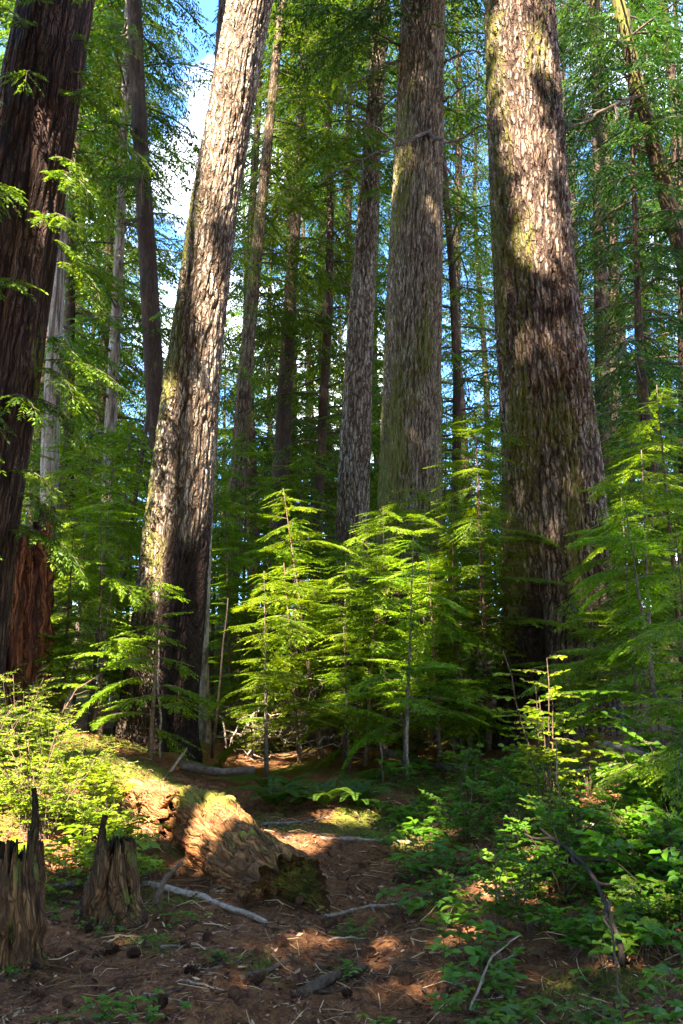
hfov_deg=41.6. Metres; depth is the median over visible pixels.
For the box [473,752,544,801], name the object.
shade bush
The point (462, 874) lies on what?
fallen branch
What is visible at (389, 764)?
ground herb
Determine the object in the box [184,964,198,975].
fir cone
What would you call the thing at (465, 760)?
shade bush
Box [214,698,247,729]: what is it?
huckleberry bush
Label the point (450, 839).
ground herb
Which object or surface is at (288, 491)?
hemlock sapling
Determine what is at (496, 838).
ground herb
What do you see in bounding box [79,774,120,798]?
bank herb
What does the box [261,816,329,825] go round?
fallen branch
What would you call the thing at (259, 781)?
sword fern
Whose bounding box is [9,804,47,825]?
bank herb
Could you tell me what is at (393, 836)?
ground herb
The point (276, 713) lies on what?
shade bush
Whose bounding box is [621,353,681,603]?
hemlock sapling
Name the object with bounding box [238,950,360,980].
fallen branch
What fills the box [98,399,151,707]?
dead pole
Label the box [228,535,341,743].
hemlock sapling
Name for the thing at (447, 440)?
hemlock sapling
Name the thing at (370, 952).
fir cone
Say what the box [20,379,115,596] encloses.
hemlock sapling
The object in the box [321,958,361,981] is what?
ground herb
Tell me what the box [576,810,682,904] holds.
shade bush
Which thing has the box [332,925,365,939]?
ground herb
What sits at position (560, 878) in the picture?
ground herb
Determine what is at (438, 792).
ground herb
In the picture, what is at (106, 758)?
huckleberry bush
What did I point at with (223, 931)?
loose twig
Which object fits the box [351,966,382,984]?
loose twig
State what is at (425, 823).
ground herb
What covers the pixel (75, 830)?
bank herb
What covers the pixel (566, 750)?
sword fern
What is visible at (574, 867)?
ground herb
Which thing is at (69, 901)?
fallen branch
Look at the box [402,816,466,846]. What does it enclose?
ground herb
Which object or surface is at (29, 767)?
bank herb
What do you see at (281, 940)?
fir cone
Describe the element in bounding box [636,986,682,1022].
ground herb
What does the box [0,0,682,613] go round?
sky
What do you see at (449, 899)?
ground herb
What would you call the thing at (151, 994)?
loose twig
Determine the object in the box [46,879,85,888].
fallen branch
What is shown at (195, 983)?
loose twig
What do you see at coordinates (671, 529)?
hemlock sapling
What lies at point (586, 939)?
ground herb
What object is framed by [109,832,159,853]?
bank herb
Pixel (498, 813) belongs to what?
ground herb
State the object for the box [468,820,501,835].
ground herb
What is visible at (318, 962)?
loose twig
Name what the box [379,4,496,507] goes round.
forest conifer
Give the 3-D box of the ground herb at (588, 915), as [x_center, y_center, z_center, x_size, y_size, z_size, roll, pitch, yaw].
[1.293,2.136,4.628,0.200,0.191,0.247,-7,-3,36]
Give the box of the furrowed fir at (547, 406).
[484,0,627,750]
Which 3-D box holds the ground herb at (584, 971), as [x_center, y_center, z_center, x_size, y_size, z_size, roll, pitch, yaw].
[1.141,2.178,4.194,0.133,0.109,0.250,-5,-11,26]
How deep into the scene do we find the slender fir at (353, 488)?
17.79 m
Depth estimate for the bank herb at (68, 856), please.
5.75 m
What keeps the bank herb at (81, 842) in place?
on the ground
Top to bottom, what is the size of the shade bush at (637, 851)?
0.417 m
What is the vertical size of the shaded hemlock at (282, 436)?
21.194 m
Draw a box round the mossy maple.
[558,0,682,293]
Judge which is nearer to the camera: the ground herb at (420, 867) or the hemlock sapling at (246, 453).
the ground herb at (420, 867)
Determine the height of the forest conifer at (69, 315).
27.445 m
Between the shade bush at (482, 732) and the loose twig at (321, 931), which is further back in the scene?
the shade bush at (482, 732)
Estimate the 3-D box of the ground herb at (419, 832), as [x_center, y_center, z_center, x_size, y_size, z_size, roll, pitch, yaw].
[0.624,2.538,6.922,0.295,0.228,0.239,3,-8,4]
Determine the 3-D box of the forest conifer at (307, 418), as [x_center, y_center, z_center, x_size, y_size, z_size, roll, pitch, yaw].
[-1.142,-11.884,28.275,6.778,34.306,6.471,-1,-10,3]
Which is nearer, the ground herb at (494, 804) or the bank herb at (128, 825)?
the bank herb at (128, 825)
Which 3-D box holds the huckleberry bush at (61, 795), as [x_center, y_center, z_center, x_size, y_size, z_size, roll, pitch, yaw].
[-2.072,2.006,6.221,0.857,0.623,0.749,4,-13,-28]
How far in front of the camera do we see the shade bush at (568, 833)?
5.87 m
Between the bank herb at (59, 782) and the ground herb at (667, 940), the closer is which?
the ground herb at (667, 940)
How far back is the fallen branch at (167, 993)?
4.11 m
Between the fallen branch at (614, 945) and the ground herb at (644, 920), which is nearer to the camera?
the fallen branch at (614, 945)
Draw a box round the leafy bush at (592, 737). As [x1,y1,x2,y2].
[545,664,617,796]
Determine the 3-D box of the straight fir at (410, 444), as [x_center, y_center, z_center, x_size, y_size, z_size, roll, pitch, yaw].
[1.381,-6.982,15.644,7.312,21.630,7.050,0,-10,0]
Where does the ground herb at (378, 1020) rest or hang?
on the ground
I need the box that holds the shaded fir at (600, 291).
[555,0,682,669]
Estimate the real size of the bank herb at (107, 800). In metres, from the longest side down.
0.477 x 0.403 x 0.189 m
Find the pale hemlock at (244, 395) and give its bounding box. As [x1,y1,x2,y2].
[214,0,367,689]
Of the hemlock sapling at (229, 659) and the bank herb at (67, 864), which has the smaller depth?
the bank herb at (67, 864)
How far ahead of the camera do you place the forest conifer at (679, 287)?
19.49 m
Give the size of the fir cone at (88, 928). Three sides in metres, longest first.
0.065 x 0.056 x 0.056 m
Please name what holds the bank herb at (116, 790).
on the ground
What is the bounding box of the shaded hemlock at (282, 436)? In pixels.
[226,0,390,691]
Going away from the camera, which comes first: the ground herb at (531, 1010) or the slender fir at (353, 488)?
the ground herb at (531, 1010)
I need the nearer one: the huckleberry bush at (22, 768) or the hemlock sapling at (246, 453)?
the huckleberry bush at (22, 768)
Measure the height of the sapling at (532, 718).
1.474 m
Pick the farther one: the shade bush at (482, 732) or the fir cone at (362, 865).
the shade bush at (482, 732)
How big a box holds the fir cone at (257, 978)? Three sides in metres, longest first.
0.075 x 0.065 x 0.065 m
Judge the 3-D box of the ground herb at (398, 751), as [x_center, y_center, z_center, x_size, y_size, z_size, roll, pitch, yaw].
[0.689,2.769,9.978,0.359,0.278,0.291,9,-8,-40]
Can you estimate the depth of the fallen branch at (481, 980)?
3.98 m
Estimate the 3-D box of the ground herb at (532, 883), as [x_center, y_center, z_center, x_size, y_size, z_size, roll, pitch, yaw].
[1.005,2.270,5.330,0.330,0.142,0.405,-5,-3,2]
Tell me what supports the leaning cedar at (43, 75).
on the ground
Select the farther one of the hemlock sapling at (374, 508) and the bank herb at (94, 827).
the hemlock sapling at (374, 508)
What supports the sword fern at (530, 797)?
on the ground
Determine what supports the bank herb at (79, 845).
on the ground
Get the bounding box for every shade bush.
[80,692,119,706]
[263,699,289,728]
[418,771,515,840]
[434,840,559,936]
[437,742,515,804]
[458,724,494,742]
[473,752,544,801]
[493,828,586,880]
[496,773,573,844]
[499,794,625,902]
[515,768,585,808]
[517,791,616,867]
[527,764,576,787]
[533,793,637,883]
[537,900,626,949]
[543,818,607,853]
[556,800,682,896]
[564,786,680,861]
[572,762,622,804]
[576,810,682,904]
[585,816,656,867]
[588,750,680,794]
[589,740,682,822]
[589,798,682,874]
[602,706,682,815]
[605,759,682,816]
[605,874,682,923]
[611,745,682,806]
[612,694,682,766]
[622,698,634,719]
[630,803,682,867]
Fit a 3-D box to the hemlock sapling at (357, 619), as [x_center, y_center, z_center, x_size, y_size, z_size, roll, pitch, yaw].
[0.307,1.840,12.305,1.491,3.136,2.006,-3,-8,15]
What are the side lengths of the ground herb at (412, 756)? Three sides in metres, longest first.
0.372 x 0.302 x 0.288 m
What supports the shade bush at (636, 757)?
on the ground
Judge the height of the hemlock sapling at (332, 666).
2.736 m
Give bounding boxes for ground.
[0,615,682,1023]
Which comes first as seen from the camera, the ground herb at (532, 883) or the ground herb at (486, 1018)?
the ground herb at (486, 1018)
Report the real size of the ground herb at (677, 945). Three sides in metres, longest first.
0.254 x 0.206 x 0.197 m
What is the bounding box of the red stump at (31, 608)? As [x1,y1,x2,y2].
[4,503,56,727]
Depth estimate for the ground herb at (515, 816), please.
7.12 m
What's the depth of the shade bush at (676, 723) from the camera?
6.03 m
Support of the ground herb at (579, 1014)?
on the ground
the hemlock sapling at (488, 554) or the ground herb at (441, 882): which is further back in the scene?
the hemlock sapling at (488, 554)
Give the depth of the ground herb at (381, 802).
8.15 m
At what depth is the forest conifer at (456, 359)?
19.93 m
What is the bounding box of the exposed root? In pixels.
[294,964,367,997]
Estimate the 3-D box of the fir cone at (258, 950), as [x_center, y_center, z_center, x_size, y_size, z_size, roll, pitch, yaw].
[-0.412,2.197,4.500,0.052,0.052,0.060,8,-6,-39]
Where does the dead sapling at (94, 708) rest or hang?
on the ground
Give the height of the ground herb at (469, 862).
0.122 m
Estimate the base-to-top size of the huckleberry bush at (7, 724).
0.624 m
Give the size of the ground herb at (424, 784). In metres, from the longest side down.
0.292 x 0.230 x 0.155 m
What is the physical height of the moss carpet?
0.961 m
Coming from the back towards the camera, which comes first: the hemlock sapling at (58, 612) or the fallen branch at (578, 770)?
the hemlock sapling at (58, 612)
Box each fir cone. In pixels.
[30,987,45,999]
[61,947,73,957]
[62,994,73,1007]
[81,962,90,971]
[82,923,93,932]
[104,942,118,954]
[113,976,125,987]
[126,947,140,957]
[152,993,168,1010]
[161,913,170,922]
[180,939,190,947]
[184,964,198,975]
[202,931,212,941]
[211,953,222,962]
[227,985,241,1000]
[249,971,264,984]
[254,946,263,954]
[277,936,287,945]
[294,895,303,904]
[306,950,314,959]
[328,917,337,927]
[341,988,352,998]
[358,862,365,868]
[366,947,376,957]
[381,947,391,956]
[392,875,401,883]
[400,971,412,985]
[439,986,451,996]
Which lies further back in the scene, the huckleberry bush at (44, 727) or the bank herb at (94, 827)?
the huckleberry bush at (44, 727)
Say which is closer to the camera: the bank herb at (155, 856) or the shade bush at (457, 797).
the bank herb at (155, 856)
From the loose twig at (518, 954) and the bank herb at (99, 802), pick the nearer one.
the loose twig at (518, 954)
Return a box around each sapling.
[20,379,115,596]
[21,431,130,694]
[33,398,148,610]
[34,501,179,735]
[35,516,131,727]
[38,467,185,729]
[41,446,140,714]
[59,423,216,709]
[60,357,150,576]
[63,590,122,732]
[67,409,155,676]
[75,575,222,760]
[76,414,148,639]
[82,396,146,521]
[105,462,275,728]
[115,327,267,608]
[157,640,161,757]
[181,573,358,776]
[204,522,378,751]
[205,513,290,741]
[208,506,290,712]
[210,311,310,594]
[210,598,228,758]
[211,433,324,704]
[214,370,328,625]
[216,428,337,614]
[217,542,350,751]
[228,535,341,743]
[234,449,361,696]
[236,562,370,763]
[239,489,368,759]
[243,359,372,633]
[261,563,394,755]
[262,347,343,582]
[262,546,403,743]
[281,555,434,765]
[295,627,402,770]
[303,536,418,735]
[304,404,380,609]
[314,476,377,664]
[316,537,504,776]
[324,507,458,730]
[324,510,482,758]
[348,508,469,743]
[357,476,543,755]
[366,558,518,772]
[371,348,490,625]
[375,485,500,747]
[379,742,383,782]
[385,401,621,750]
[387,566,538,758]
[405,707,409,780]
[413,502,501,728]
[441,406,500,657]
[442,422,499,631]
[442,422,501,632]
[443,417,501,651]
[445,411,500,616]
[446,488,501,710]
[460,425,629,662]
[467,643,589,836]
[490,428,682,719]
[517,498,682,750]
[527,450,682,755]
[532,501,682,768]
[553,421,682,738]
[586,385,682,697]
[588,526,682,812]
[601,391,682,659]
[621,337,682,573]
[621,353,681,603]
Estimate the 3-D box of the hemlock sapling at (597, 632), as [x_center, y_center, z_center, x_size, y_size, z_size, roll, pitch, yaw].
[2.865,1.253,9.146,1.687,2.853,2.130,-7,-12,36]
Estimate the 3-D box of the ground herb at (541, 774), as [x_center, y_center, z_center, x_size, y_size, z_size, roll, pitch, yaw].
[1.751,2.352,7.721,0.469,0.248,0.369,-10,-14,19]
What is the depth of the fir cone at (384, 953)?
4.69 m
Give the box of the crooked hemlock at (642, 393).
[560,3,682,711]
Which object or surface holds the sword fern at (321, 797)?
on the ground
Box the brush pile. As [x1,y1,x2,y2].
[199,673,362,762]
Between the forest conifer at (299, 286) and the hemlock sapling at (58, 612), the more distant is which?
the forest conifer at (299, 286)
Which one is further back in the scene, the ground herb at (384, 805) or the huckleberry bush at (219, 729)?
the huckleberry bush at (219, 729)
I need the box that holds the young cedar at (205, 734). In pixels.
[149,145,272,743]
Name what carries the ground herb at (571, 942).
on the ground
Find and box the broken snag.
[213,0,225,70]
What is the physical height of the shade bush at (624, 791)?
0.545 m
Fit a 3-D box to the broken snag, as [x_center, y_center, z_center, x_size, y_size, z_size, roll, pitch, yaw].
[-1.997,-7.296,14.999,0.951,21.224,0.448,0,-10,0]
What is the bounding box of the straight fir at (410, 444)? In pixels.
[210,0,599,740]
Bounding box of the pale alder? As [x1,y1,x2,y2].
[36,0,229,692]
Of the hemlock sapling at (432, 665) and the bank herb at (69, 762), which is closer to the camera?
the bank herb at (69, 762)
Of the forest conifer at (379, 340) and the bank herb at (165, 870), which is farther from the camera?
the forest conifer at (379, 340)
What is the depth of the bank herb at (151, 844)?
5.92 m
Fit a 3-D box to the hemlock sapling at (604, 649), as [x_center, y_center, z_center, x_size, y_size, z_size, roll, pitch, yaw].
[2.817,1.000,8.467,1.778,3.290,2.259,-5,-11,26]
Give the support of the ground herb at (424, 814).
on the ground
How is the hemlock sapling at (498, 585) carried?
on the ground
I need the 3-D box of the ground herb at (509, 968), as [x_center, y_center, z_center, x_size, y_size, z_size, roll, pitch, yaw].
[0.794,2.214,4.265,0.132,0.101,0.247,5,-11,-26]
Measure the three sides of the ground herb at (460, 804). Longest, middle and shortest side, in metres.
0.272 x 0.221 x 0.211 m
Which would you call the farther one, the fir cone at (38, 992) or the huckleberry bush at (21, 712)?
the huckleberry bush at (21, 712)
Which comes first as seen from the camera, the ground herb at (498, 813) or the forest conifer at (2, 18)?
the ground herb at (498, 813)
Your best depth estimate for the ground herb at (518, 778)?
8.26 m
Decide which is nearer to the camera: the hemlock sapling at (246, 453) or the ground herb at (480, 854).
the ground herb at (480, 854)
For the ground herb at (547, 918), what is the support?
on the ground
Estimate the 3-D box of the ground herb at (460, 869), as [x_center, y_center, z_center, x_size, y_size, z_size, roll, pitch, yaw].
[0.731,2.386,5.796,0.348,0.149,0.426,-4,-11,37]
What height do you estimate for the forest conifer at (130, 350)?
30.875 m
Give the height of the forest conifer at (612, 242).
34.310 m
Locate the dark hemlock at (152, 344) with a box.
[68,0,200,463]
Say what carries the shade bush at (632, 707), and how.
on the ground
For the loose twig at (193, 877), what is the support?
on the ground
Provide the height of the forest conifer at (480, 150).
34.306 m
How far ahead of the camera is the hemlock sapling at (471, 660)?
10.71 m
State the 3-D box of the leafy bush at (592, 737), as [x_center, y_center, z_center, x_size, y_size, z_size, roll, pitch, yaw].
[2.060,1.829,7.513,0.609,1.106,0.588,-4,-11,22]
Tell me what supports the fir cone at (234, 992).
on the ground
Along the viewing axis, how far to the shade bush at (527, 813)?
6.61 m
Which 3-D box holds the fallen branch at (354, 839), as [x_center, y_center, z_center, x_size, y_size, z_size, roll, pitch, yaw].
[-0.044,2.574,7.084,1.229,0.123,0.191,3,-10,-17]
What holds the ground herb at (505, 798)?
on the ground
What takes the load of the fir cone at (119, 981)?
on the ground
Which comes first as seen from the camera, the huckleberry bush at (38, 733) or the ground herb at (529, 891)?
the ground herb at (529, 891)
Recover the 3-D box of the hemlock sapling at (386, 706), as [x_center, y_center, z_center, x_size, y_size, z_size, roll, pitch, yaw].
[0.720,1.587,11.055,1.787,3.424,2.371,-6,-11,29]
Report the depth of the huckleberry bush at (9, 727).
7.03 m
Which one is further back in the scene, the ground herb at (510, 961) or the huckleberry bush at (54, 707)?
the huckleberry bush at (54, 707)
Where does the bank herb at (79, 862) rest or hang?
on the ground
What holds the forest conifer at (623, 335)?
on the ground
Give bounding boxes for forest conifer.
[0,0,138,625]
[0,0,169,667]
[0,0,195,692]
[0,0,262,678]
[28,0,176,624]
[32,4,176,543]
[60,0,213,575]
[64,11,139,615]
[130,1,369,672]
[209,0,466,692]
[211,0,380,655]
[211,7,325,597]
[219,107,283,622]
[228,1,386,664]
[239,3,372,645]
[247,0,492,668]
[298,72,387,499]
[304,0,450,540]
[332,0,501,671]
[334,7,442,478]
[372,0,501,665]
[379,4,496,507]
[442,0,500,637]
[461,21,501,543]
[486,0,668,554]
[494,226,593,555]
[555,0,681,668]
[556,1,623,341]
[567,0,677,636]
[567,0,682,661]
[568,0,682,557]
[583,0,682,635]
[620,3,681,622]
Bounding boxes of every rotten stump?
[0,787,51,976]
[70,814,147,931]
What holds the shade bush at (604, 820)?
on the ground
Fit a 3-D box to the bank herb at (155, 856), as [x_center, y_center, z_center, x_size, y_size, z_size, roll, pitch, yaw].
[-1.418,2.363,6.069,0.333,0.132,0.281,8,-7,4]
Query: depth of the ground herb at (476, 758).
9.37 m
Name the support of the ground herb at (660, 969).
on the ground
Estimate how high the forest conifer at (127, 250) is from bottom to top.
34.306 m
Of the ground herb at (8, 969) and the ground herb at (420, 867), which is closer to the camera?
the ground herb at (8, 969)
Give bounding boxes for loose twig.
[141,992,187,1001]
[157,944,201,948]
[179,874,210,880]
[186,979,224,990]
[198,924,249,939]
[199,998,230,1003]
[262,923,315,938]
[297,922,348,941]
[305,950,328,972]
[317,984,360,993]
[328,936,366,941]
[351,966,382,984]
[358,880,388,900]
[382,955,433,965]
[420,986,437,999]
[510,945,552,957]
[528,984,551,987]
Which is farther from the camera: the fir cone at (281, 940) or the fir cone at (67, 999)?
the fir cone at (281, 940)
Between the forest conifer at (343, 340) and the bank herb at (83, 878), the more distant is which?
the forest conifer at (343, 340)
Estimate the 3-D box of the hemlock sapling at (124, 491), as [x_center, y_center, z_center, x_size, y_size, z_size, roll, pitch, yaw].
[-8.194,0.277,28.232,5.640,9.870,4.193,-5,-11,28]
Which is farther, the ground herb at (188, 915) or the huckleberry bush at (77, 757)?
the huckleberry bush at (77, 757)
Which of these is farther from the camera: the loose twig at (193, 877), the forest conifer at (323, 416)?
the forest conifer at (323, 416)
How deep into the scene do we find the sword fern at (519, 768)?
8.81 m
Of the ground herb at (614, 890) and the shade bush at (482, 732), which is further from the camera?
the shade bush at (482, 732)
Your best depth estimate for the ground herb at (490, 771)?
9.31 m
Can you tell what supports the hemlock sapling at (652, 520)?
on the ground
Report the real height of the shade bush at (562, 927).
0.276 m
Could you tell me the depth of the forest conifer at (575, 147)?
51.27 m
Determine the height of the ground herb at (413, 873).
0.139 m
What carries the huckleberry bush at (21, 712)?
on the ground
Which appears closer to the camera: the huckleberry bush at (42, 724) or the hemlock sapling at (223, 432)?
the huckleberry bush at (42, 724)
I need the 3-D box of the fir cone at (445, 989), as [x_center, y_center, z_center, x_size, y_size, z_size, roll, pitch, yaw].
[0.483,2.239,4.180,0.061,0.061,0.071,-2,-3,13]
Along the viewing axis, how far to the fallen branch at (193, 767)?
9.27 m
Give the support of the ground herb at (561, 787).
on the ground
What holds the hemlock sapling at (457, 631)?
on the ground
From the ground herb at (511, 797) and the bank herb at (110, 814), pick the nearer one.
the bank herb at (110, 814)
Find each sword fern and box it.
[224,776,328,805]
[233,773,291,786]
[254,784,342,804]
[265,772,318,785]
[278,777,380,807]
[306,780,402,803]
[325,784,395,805]
[329,772,387,785]
[474,757,553,774]
[496,788,587,805]
[538,744,597,757]
[607,735,671,752]
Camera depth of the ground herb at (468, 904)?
5.27 m
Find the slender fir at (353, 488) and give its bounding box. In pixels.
[261,0,486,708]
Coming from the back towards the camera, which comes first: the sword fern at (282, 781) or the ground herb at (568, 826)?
the sword fern at (282, 781)
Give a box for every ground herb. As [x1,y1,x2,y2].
[1,965,30,981]
[32,1015,83,1023]
[45,900,80,920]
[71,996,142,1022]
[74,915,123,935]
[81,992,148,1021]
[112,988,192,1023]
[127,934,167,947]
[158,910,212,927]
[197,949,242,967]
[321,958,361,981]
[325,917,375,936]
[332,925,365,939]
[356,1013,396,1023]
[362,811,403,829]
[363,828,425,854]
[368,801,395,816]
[370,762,417,781]
[375,758,416,787]
[375,883,429,921]
[377,803,412,827]
[385,751,409,773]
[385,815,421,830]
[386,849,436,872]
[386,897,425,911]
[387,804,418,828]
[387,869,433,886]
[389,851,451,882]
[390,817,426,839]
[390,819,429,838]
[392,853,438,878]
[395,750,417,769]
[398,752,433,775]
[400,808,420,822]
[401,794,440,811]
[401,821,428,841]
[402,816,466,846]
[403,763,431,781]
[404,828,429,839]
[404,839,461,871]
[405,826,438,851]
[408,807,441,818]
[409,758,446,771]
[410,783,439,796]
[412,799,433,811]
[413,896,478,933]
[415,878,452,910]
[417,802,452,829]
[421,789,465,803]
[421,849,477,872]
[421,903,477,961]
[422,835,473,853]
[424,883,460,901]
[425,920,452,936]
[425,992,468,1023]
[426,938,487,1005]
[427,837,468,875]
[435,862,479,887]
[444,893,486,915]
[445,945,524,981]
[447,853,476,868]
[449,866,491,875]
[450,821,479,839]
[452,802,481,819]
[455,982,532,1019]
[457,984,528,1023]
[459,753,484,779]
[461,797,492,810]
[462,1014,522,1023]
[467,920,522,970]
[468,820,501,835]
[468,828,528,851]
[469,769,503,779]
[470,804,507,820]
[472,786,501,803]
[472,812,504,833]
[473,849,520,883]
[477,803,512,815]
[477,833,517,848]
[478,777,509,794]
[483,785,523,814]
[483,875,537,903]
[483,963,529,1005]
[488,869,533,883]
[488,995,554,1023]
[493,861,555,903]
[495,796,532,813]
[497,880,539,904]
[498,814,531,823]
[499,872,527,890]
[499,1005,567,1023]
[500,785,549,820]
[501,902,552,935]
[502,745,531,771]
[502,962,520,982]
[503,905,550,939]
[508,771,528,784]
[511,873,551,890]
[513,789,566,815]
[517,769,573,787]
[523,885,566,907]
[530,765,562,773]
[531,782,571,804]
[535,911,566,929]
[541,864,578,888]
[544,880,604,904]
[548,797,584,806]
[551,863,598,880]
[555,999,628,1023]
[558,760,599,777]
[559,922,597,962]
[560,761,598,792]
[562,1009,620,1023]
[564,821,589,831]
[566,894,614,914]
[569,967,604,990]
[571,931,605,975]
[573,886,623,914]
[579,906,613,946]
[579,919,663,974]
[580,908,673,957]
[584,872,649,895]
[585,889,623,908]
[588,902,665,961]
[589,875,640,901]
[601,804,632,814]
[601,993,657,1023]
[613,899,682,918]
[615,917,682,941]
[616,809,654,839]
[623,1006,682,1023]
[626,921,677,971]
[634,932,682,956]
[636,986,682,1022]
[637,961,682,1009]
[642,897,682,926]
[647,999,682,1023]
[661,961,682,981]
[663,922,682,960]
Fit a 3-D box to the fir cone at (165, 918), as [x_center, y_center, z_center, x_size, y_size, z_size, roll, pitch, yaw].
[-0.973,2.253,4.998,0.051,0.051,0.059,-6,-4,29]
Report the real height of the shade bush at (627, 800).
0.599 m
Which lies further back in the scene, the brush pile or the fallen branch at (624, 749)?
the brush pile
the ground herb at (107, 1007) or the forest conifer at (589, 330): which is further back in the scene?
the forest conifer at (589, 330)
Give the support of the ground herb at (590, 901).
on the ground
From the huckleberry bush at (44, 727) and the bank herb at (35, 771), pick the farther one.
the huckleberry bush at (44, 727)
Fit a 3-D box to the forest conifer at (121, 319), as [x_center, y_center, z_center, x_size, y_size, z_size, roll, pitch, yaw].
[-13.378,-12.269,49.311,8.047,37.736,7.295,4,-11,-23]
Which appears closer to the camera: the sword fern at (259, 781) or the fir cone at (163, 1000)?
the fir cone at (163, 1000)
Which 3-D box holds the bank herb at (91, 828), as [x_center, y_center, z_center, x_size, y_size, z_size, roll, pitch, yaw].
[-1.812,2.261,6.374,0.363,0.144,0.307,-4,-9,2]
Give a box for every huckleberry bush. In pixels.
[0,661,63,761]
[0,678,57,743]
[0,687,28,723]
[0,700,28,776]
[0,702,29,758]
[0,706,72,740]
[0,707,48,766]
[0,708,27,753]
[0,717,37,771]
[0,721,75,826]
[0,756,25,795]
[0,760,115,839]
[1,684,57,738]
[5,703,79,758]
[7,716,53,743]
[11,664,84,727]
[12,713,62,758]
[16,714,62,747]
[19,694,91,734]
[23,705,88,767]
[41,760,94,793]
[46,794,111,836]
[50,746,117,782]
[57,703,74,726]
[64,789,117,820]
[67,751,118,783]
[80,761,137,794]
[98,809,148,835]
[210,699,243,736]
[211,701,237,730]
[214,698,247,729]
[225,724,271,758]
[226,698,284,756]
[260,729,294,752]
[363,696,438,753]
[395,727,431,752]
[396,718,423,745]
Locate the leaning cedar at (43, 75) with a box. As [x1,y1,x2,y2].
[0,0,168,735]
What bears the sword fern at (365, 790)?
on the ground
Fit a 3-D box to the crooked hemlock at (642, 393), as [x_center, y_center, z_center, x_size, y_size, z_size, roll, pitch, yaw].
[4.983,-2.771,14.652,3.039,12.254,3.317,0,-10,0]
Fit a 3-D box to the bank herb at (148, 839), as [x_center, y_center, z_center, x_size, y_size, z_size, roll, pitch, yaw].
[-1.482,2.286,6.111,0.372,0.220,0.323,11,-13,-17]
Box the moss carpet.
[0,730,682,1023]
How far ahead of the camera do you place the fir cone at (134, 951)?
4.46 m
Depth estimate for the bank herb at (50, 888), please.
5.39 m
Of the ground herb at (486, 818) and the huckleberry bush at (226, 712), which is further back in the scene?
the huckleberry bush at (226, 712)
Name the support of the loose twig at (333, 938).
on the ground
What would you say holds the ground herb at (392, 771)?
on the ground
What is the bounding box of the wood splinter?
[151,861,182,905]
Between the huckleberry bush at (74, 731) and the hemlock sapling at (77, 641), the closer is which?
the huckleberry bush at (74, 731)
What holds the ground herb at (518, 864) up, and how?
on the ground
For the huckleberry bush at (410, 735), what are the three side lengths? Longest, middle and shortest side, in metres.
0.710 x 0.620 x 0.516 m
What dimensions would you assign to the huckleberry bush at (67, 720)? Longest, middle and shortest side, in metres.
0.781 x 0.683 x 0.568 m
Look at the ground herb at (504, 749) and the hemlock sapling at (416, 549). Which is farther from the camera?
the hemlock sapling at (416, 549)
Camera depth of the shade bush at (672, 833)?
5.43 m
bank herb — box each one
[0,754,47,793]
[0,778,63,796]
[0,791,15,813]
[1,795,67,840]
[3,798,55,817]
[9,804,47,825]
[10,836,26,850]
[12,761,47,775]
[16,758,65,783]
[17,800,76,832]
[18,749,81,780]
[18,847,88,878]
[32,771,80,797]
[38,757,88,780]
[38,757,89,777]
[40,769,70,777]
[41,799,86,823]
[43,824,122,870]
[44,836,94,880]
[45,855,92,896]
[45,876,81,902]
[46,799,105,825]
[58,806,98,834]
[59,819,110,837]
[59,835,95,871]
[61,856,92,892]
[63,771,120,810]
[71,843,93,868]
[73,762,124,796]
[73,842,93,854]
[74,812,131,838]
[74,873,88,884]
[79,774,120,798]
[80,782,139,822]
[81,792,125,816]
[84,833,147,853]
[85,825,123,837]
[88,840,159,874]
[93,793,121,818]
[93,809,133,833]
[94,815,169,857]
[95,811,130,832]
[106,824,140,836]
[106,829,153,852]
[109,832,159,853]
[137,852,158,865]
[137,852,164,896]
[137,856,149,891]
[138,864,150,886]
[139,861,169,879]
[139,863,171,880]
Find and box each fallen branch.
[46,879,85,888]
[59,896,170,904]
[60,672,103,719]
[140,879,267,923]
[164,949,253,995]
[169,748,187,772]
[179,760,254,775]
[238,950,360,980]
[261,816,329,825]
[280,836,409,843]
[322,903,394,917]
[383,748,493,772]
[418,828,537,899]
[469,934,519,1010]
[523,827,624,966]
[553,764,637,772]
[555,740,562,859]
[604,740,649,757]
[608,899,623,1021]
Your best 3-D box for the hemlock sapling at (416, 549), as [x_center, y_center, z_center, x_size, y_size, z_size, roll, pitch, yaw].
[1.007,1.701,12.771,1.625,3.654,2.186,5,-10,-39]
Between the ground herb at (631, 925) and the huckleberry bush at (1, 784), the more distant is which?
the huckleberry bush at (1, 784)
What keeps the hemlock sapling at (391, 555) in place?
on the ground
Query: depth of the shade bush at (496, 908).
4.87 m
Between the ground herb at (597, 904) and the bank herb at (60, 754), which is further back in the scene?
the bank herb at (60, 754)
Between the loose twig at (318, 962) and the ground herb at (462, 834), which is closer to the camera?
the loose twig at (318, 962)
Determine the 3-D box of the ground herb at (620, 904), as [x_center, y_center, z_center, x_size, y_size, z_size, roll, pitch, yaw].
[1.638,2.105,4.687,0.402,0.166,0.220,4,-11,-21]
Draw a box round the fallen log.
[123,778,329,913]
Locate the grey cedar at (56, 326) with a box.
[0,0,151,707]
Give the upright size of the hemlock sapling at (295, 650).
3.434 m
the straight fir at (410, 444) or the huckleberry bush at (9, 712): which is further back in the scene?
the straight fir at (410, 444)
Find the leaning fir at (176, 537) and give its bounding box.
[111,0,273,763]

